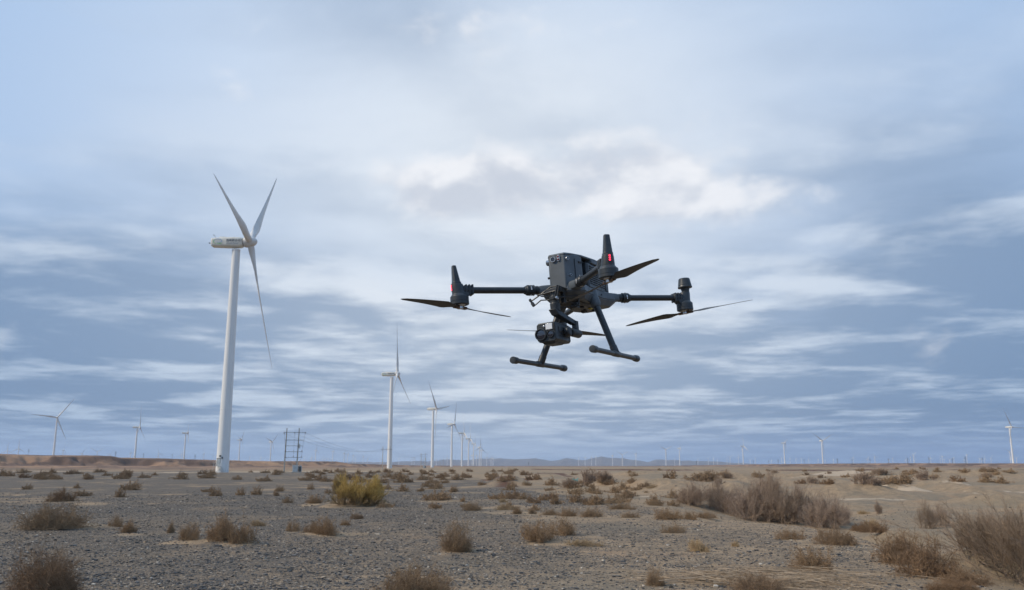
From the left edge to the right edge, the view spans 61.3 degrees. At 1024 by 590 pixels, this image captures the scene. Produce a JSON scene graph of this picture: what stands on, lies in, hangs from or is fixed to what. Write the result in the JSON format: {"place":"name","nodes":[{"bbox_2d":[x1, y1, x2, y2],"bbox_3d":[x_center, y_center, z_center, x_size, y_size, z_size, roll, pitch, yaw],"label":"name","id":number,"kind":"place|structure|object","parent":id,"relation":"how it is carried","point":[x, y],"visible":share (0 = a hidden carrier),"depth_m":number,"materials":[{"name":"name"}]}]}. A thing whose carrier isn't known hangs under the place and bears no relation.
{"place":"outdoors","nodes":[
{"label":"outdoors","id":0,"kind":"place"},
{"bbox_2d":[0,454,1023,589],"bbox_3d":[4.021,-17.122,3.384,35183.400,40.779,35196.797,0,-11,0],"label":"ground","id":1,"kind":"structure","parent":0,"point":[862,497],"depth_m":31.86,"materials":[{"name":"gravel"}]},
{"bbox_2d":[0,525,93,589],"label":"dry shrub","id":2,"kind":"object","parent":1,"relation":"on","point":[55,578],"visible":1,"depth_m":11.37,"materials":[{"name":"plant"}]},
{"bbox_2d":[32,402,71,454],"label":"wind turbine","id":3,"kind":"object","parent":1,"relation":"on","point":[57,422],"visible":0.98,"depth_m":1368.58,"materials":[{"name":"paint"}]},
{"bbox_2d":[9,496,99,529],"bbox_3d":[-12.532,5.948,23.765,2.302,0.918,1.328,6,-12,-26],"label":"dry shrub","id":4,"kind":"object","parent":1,"relation":"on","point":[44,518],"visible":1,"depth_m":23.47,"materials":[{"name":"plant"}]},
{"bbox_2d":[43,485,77,501],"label":"dry shrub","id":5,"kind":"object","parent":1,"relation":"on","point":[61,496],"visible":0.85,"depth_m":44.76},
{"bbox_2d":[71,489,92,495],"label":"dry shrub","id":6,"kind":"object","parent":1,"relation":"on","point":[79,493],"visible":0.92,"depth_m":51.82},
{"bbox_2d":[104,512,122,526],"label":"dry shrub","id":7,"kind":"object","parent":1,"relation":"on","point":[118,523],"visible":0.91,"depth_m":24.94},
{"bbox_2d":[114,485,126,496],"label":"dry shrub","id":8,"kind":"object","parent":1,"relation":"on","point":[119,492],"visible":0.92,"depth_m":50.24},
{"bbox_2d":[112,471,130,478],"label":"dry shrub","id":9,"kind":"object","parent":1,"relation":"on","point":[122,476],"visible":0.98,"depth_m":114.99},
{"bbox_2d":[115,517,138,532],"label":"dry shrub","id":10,"kind":"object","parent":1,"relation":"on","point":[129,528],"visible":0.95,"depth_m":22.99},
{"bbox_2d":[119,480,142,489],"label":"dry shrub","id":11,"kind":"object","parent":1,"relation":"on","point":[132,486],"visible":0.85,"depth_m":62.94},
{"bbox_2d":[133,416,143,457],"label":"wind turbine","id":12,"kind":"object","parent":1,"relation":"on","point":[137,427],"visible":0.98,"depth_m":1415.80,"materials":[{"name":"paint"}]},
{"bbox_2d":[166,518,174,532],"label":"dry shrub","id":13,"kind":"object","parent":1,"relation":"on","point":[171,529],"visible":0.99,"depth_m":22.79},
{"bbox_2d":[174,514,201,540],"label":"dry shrub","id":14,"kind":"object","parent":1,"relation":"on","point":[193,535],"visible":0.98,"depth_m":19.81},
{"bbox_2d":[208,485,221,495],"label":"dry shrub","id":15,"kind":"object","parent":1,"relation":"on","point":[212,493],"visible":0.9,"depth_m":52.24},
{"bbox_2d":[201,508,241,541],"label":"dry shrub","id":16,"kind":"object","parent":1,"relation":"on","point":[221,530],"visible":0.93,"depth_m":19.65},
{"bbox_2d":[225,512,260,543],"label":"dry shrub","id":17,"kind":"object","parent":1,"relation":"on","point":[244,535],"visible":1,"depth_m":19.49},
{"bbox_2d":[209,173,276,472],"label":"wind turbine","id":18,"kind":"object","parent":1,"relation":"on","point":[249,241],"visible":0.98,"depth_m":243.12,"materials":[{"name":"paint"}]},
{"bbox_2d":[251,484,262,494],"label":"dry shrub","id":19,"kind":"object","parent":1,"relation":"on","point":[257,491],"visible":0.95,"depth_m":54.98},
{"bbox_2d":[249,518,266,525],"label":"dry shrub","id":20,"kind":"object","parent":1,"relation":"on","point":[257,523],"visible":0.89,"depth_m":25.43,"materials":[{"name":"plant"}]},
{"bbox_2d":[285,514,300,531],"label":"dry shrub","id":21,"kind":"object","parent":1,"relation":"on","point":[296,528],"visible":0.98,"depth_m":23.64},
{"bbox_2d":[283,428,305,472],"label":"power pole frame","id":22,"kind":"object","parent":1,"relation":"on","point":[298,447],"visible":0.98,"depth_m":240.53,"materials":[{"name":"metal"}]},
{"bbox_2d":[292,464,301,471],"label":"transformer","id":23,"kind":"object","parent":1,"relation":"on","point":[296,468],"visible":1,"depth_m":238.58,"materials":[{"name":"paint"}]},
{"bbox_2d":[299,520,317,532],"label":"dry shrub","id":24,"kind":"object","parent":1,"relation":"on","point":[311,526],"visible":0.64,"depth_m":22.28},
{"bbox_2d":[304,492,325,503],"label":"dry shrub","id":25,"kind":"object","parent":1,"relation":"on","point":[312,500],"visible":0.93,"depth_m":40.86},
{"bbox_2d":[308,511,339,535],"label":"dry shrub","id":26,"kind":"object","parent":1,"relation":"on","point":[325,528],"visible":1,"depth_m":21.92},
{"bbox_2d":[331,470,344,493],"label":"yellow shrub","id":27,"kind":"object","parent":1,"relation":"on","point":[337,480],"visible":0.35,"depth_m":54.65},
{"bbox_2d":[321,468,397,505],"bbox_3d":[-6.540,8.287,37.365,3.398,1.626,2.253,10,-16,-21],"label":"yellow shrub","id":28,"kind":"object","parent":1,"relation":"on","point":[354,493],"visible":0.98,"depth_m":37.13,"materials":[{"name":"plant"}]},
{"bbox_2d":[376,499,395,507],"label":"dry shrub","id":29,"kind":"object","parent":1,"relation":"on","point":[381,505],"visible":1,"depth_m":36.33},
{"bbox_2d":[381,338,409,467],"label":"wind turbine","id":30,"kind":"object","parent":1,"relation":"on","point":[390,429],"visible":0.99,"depth_m":599.02,"materials":[{"name":"paint"}]},
{"bbox_2d":[387,471,411,482],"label":"dry shrub","id":31,"kind":"object","parent":1,"relation":"on","point":[400,480],"visible":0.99,"depth_m":91.02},
{"bbox_2d":[393,483,410,491],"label":"dry shrub","id":32,"kind":"object","parent":1,"relation":"on","point":[402,488],"visible":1,"depth_m":58.77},
{"bbox_2d":[366,554,459,589],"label":"dry shrub","id":33,"kind":"object","parent":1,"relation":"on","point":[406,584],"visible":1,"depth_m":11.49,"materials":[{"name":"plant"}]},
{"bbox_2d":[427,481,443,488],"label":"dry shrub","id":34,"kind":"object","parent":1,"relation":"on","point":[436,485],"visible":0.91,"depth_m":64.45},
{"bbox_2d":[420,488,452,500],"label":"dry shrub","id":35,"kind":"object","parent":1,"relation":"on","point":[438,496],"visible":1,"depth_m":43.39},
{"bbox_2d":[427,384,448,466],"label":"wind turbine","id":36,"kind":"object","parent":1,"relation":"on","point":[432,445],"visible":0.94,"depth_m":962.60,"materials":[{"name":"paint"}]},
{"bbox_2d":[447,403,460,466],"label":"wind turbine","id":37,"kind":"object","parent":1,"relation":"on","point":[451,459],"visible":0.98,"depth_m":1313.09,"materials":[{"name":"paint"}]},
{"bbox_2d":[435,514,475,552],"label":"dry shrub","id":38,"kind":"object","parent":1,"relation":"on","point":[459,544],"visible":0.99,"depth_m":17.82,"materials":[{"name":"plant"}]},
{"bbox_2d":[459,431,468,465],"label":"wind turbine","id":39,"kind":"object","parent":1,"relation":"on","point":[462,433],"visible":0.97,"depth_m":1655.64,"materials":[{"name":"paint"}]},
{"bbox_2d":[460,501,483,510],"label":"dry shrub","id":40,"kind":"object","parent":1,"relation":"on","point":[470,507],"visible":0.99,"depth_m":33.67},
{"bbox_2d":[487,490,507,498],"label":"dry shrub","id":41,"kind":"object","parent":1,"relation":"on","point":[502,496],"visible":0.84,"depth_m":45.57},
{"bbox_2d":[493,501,516,509],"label":"dry shrub","id":42,"kind":"object","parent":1,"relation":"on","point":[502,507],"visible":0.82,"depth_m":33.98,"materials":[{"name":"plant"}]},
{"bbox_2d":[525,473,540,479],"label":"dry shrub","id":43,"kind":"object","parent":1,"relation":"on","point":[535,477],"visible":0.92,"depth_m":106.88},
{"bbox_2d":[518,513,560,542],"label":"dry shrub","id":44,"kind":"object","parent":1,"relation":"on","point":[535,534],"visible":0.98,"depth_m":19.53,"materials":[{"name":"plant"}]},
{"bbox_2d":[542,508,558,514],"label":"dry shrub","id":45,"kind":"object","parent":1,"relation":"on","point":[552,512],"visible":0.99,"depth_m":30.91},
{"bbox_2d":[544,475,562,485],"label":"dry shrub","id":46,"kind":"object","parent":1,"relation":"on","point":[550,482],"visible":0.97,"depth_m":78.92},
{"bbox_2d":[549,491,564,503],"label":"dry shrub","id":47,"kind":"object","parent":1,"relation":"on","point":[554,500],"visible":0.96,"depth_m":39.11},
{"bbox_2d":[546,510,577,535],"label":"dry shrub","id":48,"kind":"object","parent":1,"relation":"on","point":[563,530],"visible":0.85,"depth_m":22.29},
{"bbox_2d":[557,504,577,516],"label":"dry shrub","id":49,"kind":"object","parent":1,"relation":"on","point":[569,513],"visible":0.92,"depth_m":30.29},
{"bbox_2d":[558,476,580,487],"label":"dry shrub","id":50,"kind":"object","parent":1,"relation":"on","point":[569,480],"visible":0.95,"depth_m":58.50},
{"bbox_2d":[564,482,582,487],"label":"dry shrub","id":51,"kind":"object","parent":1,"relation":"on","point":[570,485],"visible":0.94,"depth_m":58.20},
{"bbox_2d":[566,489,581,502],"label":"dry shrub","id":52,"kind":"object","parent":1,"relation":"on","point":[575,498],"visible":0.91,"depth_m":41.34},
{"bbox_2d":[567,485,585,494],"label":"dry shrub","id":53,"kind":"object","parent":1,"relation":"on","point":[578,490],"visible":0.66,"depth_m":53.39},
{"bbox_2d":[563,536,604,546],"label":"dry shrub","id":54,"kind":"object","parent":1,"relation":"on","point":[580,543],"visible":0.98,"depth_m":19.09,"materials":[{"name":"plant"}]},
{"bbox_2d":[573,468,598,484],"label":"dry shrub","id":55,"kind":"object","parent":1,"relation":"on","point":[590,478],"visible":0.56,"depth_m":73.94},
{"bbox_2d":[577,506,606,516],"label":"dry shrub","id":56,"kind":"object","parent":1,"relation":"on","point":[590,513],"visible":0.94,"depth_m":29.97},
{"bbox_2d":[585,481,604,491],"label":"dry shrub","id":57,"kind":"object","parent":1,"relation":"on","point":[591,488],"visible":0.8,"depth_m":55.89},
{"bbox_2d":[585,490,609,504],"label":"dry shrub","id":58,"kind":"object","parent":1,"relation":"on","point":[594,501],"visible":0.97,"depth_m":37.56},
{"bbox_2d":[595,470,617,481],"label":"dry shrub","id":59,"kind":"object","parent":1,"relation":"on","point":[606,475],"visible":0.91,"depth_m":68.20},
{"bbox_2d":[605,494,622,503],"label":"dry shrub","id":60,"kind":"object","parent":1,"relation":"on","point":[610,500],"visible":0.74,"depth_m":39.39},
{"bbox_2d":[605,501,636,509],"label":"dry shrub","id":61,"kind":"object","parent":1,"relation":"on","point":[618,506],"visible":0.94,"depth_m":34.53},
{"bbox_2d":[612,490,632,502],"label":"dry shrub","id":62,"kind":"object","parent":1,"relation":"on","point":[624,499],"visible":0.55,"depth_m":41.85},
{"bbox_2d":[610,486,637,495],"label":"dry shrub","id":63,"kind":"object","parent":1,"relation":"on","point":[625,490],"visible":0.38,"depth_m":53.13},
{"bbox_2d":[619,508,640,517],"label":"dry shrub","id":64,"kind":"object","parent":1,"relation":"on","point":[631,515],"visible":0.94,"depth_m":29.41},
{"bbox_2d":[645,498,663,505],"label":"dry shrub","id":65,"kind":"object","parent":1,"relation":"on","point":[655,503],"visible":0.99,"depth_m":38.00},
{"bbox_2d":[645,564,666,586],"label":"dry shrub","id":66,"kind":"object","parent":1,"relation":"on","point":[653,578],"visible":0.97,"depth_m":12.96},
{"bbox_2d":[643,491,669,503],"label":"dry shrub","id":67,"kind":"object","parent":1,"relation":"on","point":[648,500],"visible":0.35,"depth_m":39.79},
{"bbox_2d":[652,504,683,519],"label":"dry shrub","id":68,"kind":"object","parent":1,"relation":"on","point":[664,516],"visible":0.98,"depth_m":28.55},
{"bbox_2d":[660,488,679,497],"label":"dry shrub","id":69,"kind":"object","parent":1,"relation":"on","point":[671,494],"visible":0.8,"depth_m":49.38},
{"bbox_2d":[663,469,677,478],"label":"dry shrub","id":70,"kind":"object","parent":1,"relation":"on","point":[673,476],"visible":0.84,"depth_m":116.67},
{"bbox_2d":[659,518,686,532],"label":"dry shrub","id":71,"kind":"object","parent":1,"relation":"on","point":[674,529],"visible":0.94,"depth_m":23.12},
{"bbox_2d":[677,510,697,519],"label":"dry shrub","id":72,"kind":"object","parent":1,"relation":"on","point":[688,516],"visible":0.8,"depth_m":29.76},
{"bbox_2d":[673,477,712,505],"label":"tamarisk shrub","id":73,"kind":"object","parent":1,"relation":"on","point":[688,496],"visible":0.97,"depth_m":44.80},
{"bbox_2d":[688,535,710,551],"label":"dry shrub","id":74,"kind":"object","parent":1,"relation":"on","point":[698,545],"visible":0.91,"depth_m":18.01,"materials":[{"name":"plant"}]},
{"bbox_2d":[682,469,723,481],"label":"dry shrub","id":75,"kind":"object","parent":1,"relation":"on","point":[705,477],"visible":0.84,"depth_m":111.11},
{"bbox_2d":[691,505,719,518],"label":"dry shrub","id":76,"kind":"object","parent":1,"relation":"on","point":[703,516],"visible":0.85,"depth_m":34.14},
{"bbox_2d":[703,475,732,507],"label":"tamarisk shrub","id":77,"kind":"object","parent":1,"relation":"on","point":[716,493],"visible":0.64,"depth_m":45.15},
{"bbox_2d":[718,471,737,477],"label":"dry shrub","id":78,"kind":"object","parent":1,"relation":"on","point":[726,475],"visible":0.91,"depth_m":130.00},
{"bbox_2d":[710,482,757,515],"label":"tamarisk shrub","id":79,"kind":"object","parent":1,"relation":"on","point":[726,501],"visible":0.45,"depth_m":44.33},
{"bbox_2d":[721,562,791,589],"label":"dry shrub","id":80,"kind":"object","parent":1,"relation":"on","point":[759,584],"visible":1,"depth_m":11.57,"materials":[{"name":"plant"}]},
{"bbox_2d":[727,475,787,521],"bbox_3d":[10.340,8.629,36.895,2.837,1.986,2.822,6,-9,-23],"label":"tamarisk shrub","id":81,"kind":"object","parent":1,"relation":"on","point":[747,506],"visible":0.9,"depth_m":36.68,"materials":[{"name":"plant"}]},
{"bbox_2d":[581,563,943,589],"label":"dead twigs","id":82,"kind":"object","parent":1,"relation":"on","point":[798,578],"visible":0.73,"depth_m":13.22,"materials":[{"name":"plant"}]},
{"bbox_2d":[753,468,788,494],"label":"tamarisk shrub","id":83,"kind":"object","parent":1,"relation":"on","point":[766,481],"visible":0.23,"depth_m":65.22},
{"bbox_2d":[738,470,807,523],"bbox_3d":[11.314,8.496,36.903,2.586,2.495,3.390,3,-12,-14],"label":"tamarisk shrub","id":84,"kind":"object","parent":1,"relation":"on","point":[779,505],"visible":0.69,"depth_m":36.49,"materials":[{"name":"plant"}]},
{"bbox_2d":[772,525,805,539],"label":"dry shrub","id":85,"kind":"object","parent":1,"relation":"on","point":[787,534],"visible":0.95,"depth_m":20.91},
{"bbox_2d":[772,475,824,523],"bbox_3d":[12.408,8.726,36.947,2.706,1.934,2.892,-4,-9,1],"label":"tamarisk shrub","id":86,"kind":"object","parent":1,"relation":"on","point":[802,499],"visible":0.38,"depth_m":36.76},
{"bbox_2d":[784,537,838,571],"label":"dry shrub","id":87,"kind":"object","parent":1,"relation":"on","point":[809,560],"visible":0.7,"depth_m":14.63,"materials":[{"name":"plant"}]},
{"bbox_2d":[793,488,852,527],"bbox_3d":[12.451,8.534,34.766,2.422,1.616,2.584,2,-14,-4],"label":"tamarisk shrub","id":88,"kind":"object","parent":1,"relation":"on","point":[823,513],"visible":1,"depth_m":34.55,"materials":[{"name":"plant"}]},
{"bbox_2d":[818,478,835,484],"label":"dry shrub","id":89,"kind":"object","parent":1,"relation":"on","point":[829,482],"visible":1,"depth_m":73.78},
{"bbox_2d":[810,522,859,545],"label":"dry shrub","id":90,"kind":"object","parent":1,"relation":"on","point":[836,537],"visible":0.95,"depth_m":19.39,"materials":[{"name":"plant"}]},
{"bbox_2d":[827,495,854,524],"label":"tamarisk shrub","id":91,"kind":"object","parent":1,"relation":"on","point":[847,516],"visible":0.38,"depth_m":36.40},
{"bbox_2d":[847,471,874,483],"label":"dry shrub","id":92,"kind":"object","parent":1,"relation":"on","point":[862,477],"visible":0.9,"depth_m":73.23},
{"bbox_2d":[850,518,876,532],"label":"dry shrub","id":93,"kind":"object","parent":1,"relation":"on","point":[860,527],"visible":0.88,"depth_m":33.32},
{"bbox_2d":[864,476,884,484],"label":"dry shrub","id":94,"kind":"object","parent":1,"relation":"on","point":[873,481],"visible":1,"depth_m":72.46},
{"bbox_2d":[867,523,888,532],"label":"dry shrub","id":95,"kind":"object","parent":1,"relation":"on","point":[875,529],"visible":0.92,"depth_m":28.98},
{"bbox_2d":[874,498,882,513],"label":"dry shrub","id":96,"kind":"object","parent":1,"relation":"on","point":[878,508],"visible":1,"depth_m":42.20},
{"bbox_2d":[868,468,893,474],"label":"dry shrub","id":97,"kind":"object","parent":1,"relation":"on","point":[879,471],"visible":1,"depth_m":153.03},
{"bbox_2d":[869,523,928,565],"bbox_3d":[7.148,4.572,16.086,1.079,0.813,1.182,-3,-15,-7],"label":"dry shrub","id":98,"kind":"object","parent":1,"relation":"on","point":[901,539],"visible":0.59,"depth_m":15.97,"materials":[{"name":"plant"}]},
{"bbox_2d":[882,472,915,484],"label":"dry shrub","id":99,"kind":"object","parent":1,"relation":"on","point":[902,480],"visible":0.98,"depth_m":80.33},
{"bbox_2d":[884,528,962,579],"bbox_3d":[6.655,4.176,14.016,1.249,0.853,1.088,-3,-11,13],"label":"dry shrub","id":100,"kind":"object","parent":1,"relation":"on","point":[928,568],"visible":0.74,"depth_m":13.92,"materials":[{"name":"plant"}]},
{"bbox_2d":[913,468,936,479],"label":"dry shrub","id":101,"kind":"object","parent":1,"relation":"on","point":[923,475],"visible":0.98,"depth_m":120.33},
{"bbox_2d":[914,500,938,528],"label":"dry shrub","id":102,"kind":"object","parent":1,"relation":"on","point":[926,513],"visible":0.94,"depth_m":35.54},
{"bbox_2d":[930,500,953,525],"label":"dry shrub","id":103,"kind":"object","parent":1,"relation":"on","point":[940,510],"visible":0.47,"depth_m":36.41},
{"bbox_2d":[874,506,1023,562],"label":"tamarisk shrub","id":104,"kind":"object","parent":1,"relation":"on","point":[982,532],"visible":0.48,"depth_m":20.87,"materials":[{"name":"plant"}]},
{"bbox_2d":[921,574,982,589],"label":"dry shrub","id":105,"kind":"object","parent":1,"relation":"on","point":[953,585],"visible":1,"depth_m":12.30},
{"bbox_2d":[931,530,984,552],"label":"tamarisk shrub","id":106,"kind":"object","parent":1,"relation":"on","point":[959,535],"visible":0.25,"depth_m":21.52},
{"bbox_2d":[948,474,967,481],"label":"dry shrub","id":107,"kind":"object","parent":1,"relation":"on","point":[952,478],"visible":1,"depth_m":83.12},
{"bbox_2d":[898,491,1023,581],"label":"tamarisk shrub","id":108,"kind":"object","parent":1,"relation":"on","point":[1016,538],"visible":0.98,"depth_m":19.87,"materials":[{"name":"plant"}]},
{"bbox_2d":[932,565,1001,586],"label":"dry shrub","id":109,"kind":"object","parent":1,"relation":"on","point":[968,577],"visible":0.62,"depth_m":13.06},
{"bbox_2d":[978,472,993,481],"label":"dry shrub","id":110,"kind":"object","parent":1,"relation":"on","point":[986,479],"visible":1,"depth_m":112.45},
{"bbox_2d":[975,560,1023,585],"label":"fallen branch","id":111,"kind":"object","parent":1,"relation":"on","point":[1010,577],"visible":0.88,"depth_m":20.01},
{"bbox_2d":[993,473,1013,483],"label":"dry shrub","id":112,"kind":"object","parent":1,"relation":"on","point":[1001,481],"visible":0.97,"depth_m":111.44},
{"bbox_2d":[1003,409,1022,462],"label":"wind turbine","id":113,"kind":"object","parent":1,"relation":"on","point":[1010,440],"visible":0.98,"depth_m":1566.35,"materials":[{"name":"paint"}]},
{"bbox_2d":[0,0,1023,463],"label":"sky","id":114,"kind":"structure","parent":0,"point":[851,172],"materials":[{"name":"blue"}]},
{"bbox_2d":[342,456,748,465],"bbox_3d":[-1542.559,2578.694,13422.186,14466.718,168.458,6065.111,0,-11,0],"label":"mountains","id":115,"kind":"structure","parent":0,"point":[601,461],"depth_m":13388.01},
{"bbox_2d":[401,234,749,371],"bbox_3d":[0.297,0.044,2.864,0.861,0.355,1.256,-10,-13,27],"label":"drone","id":116,"kind":"object","parent":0,"point":[579,283],"visible":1,"depth_m":2.77,"materials":[{"name":"black"}]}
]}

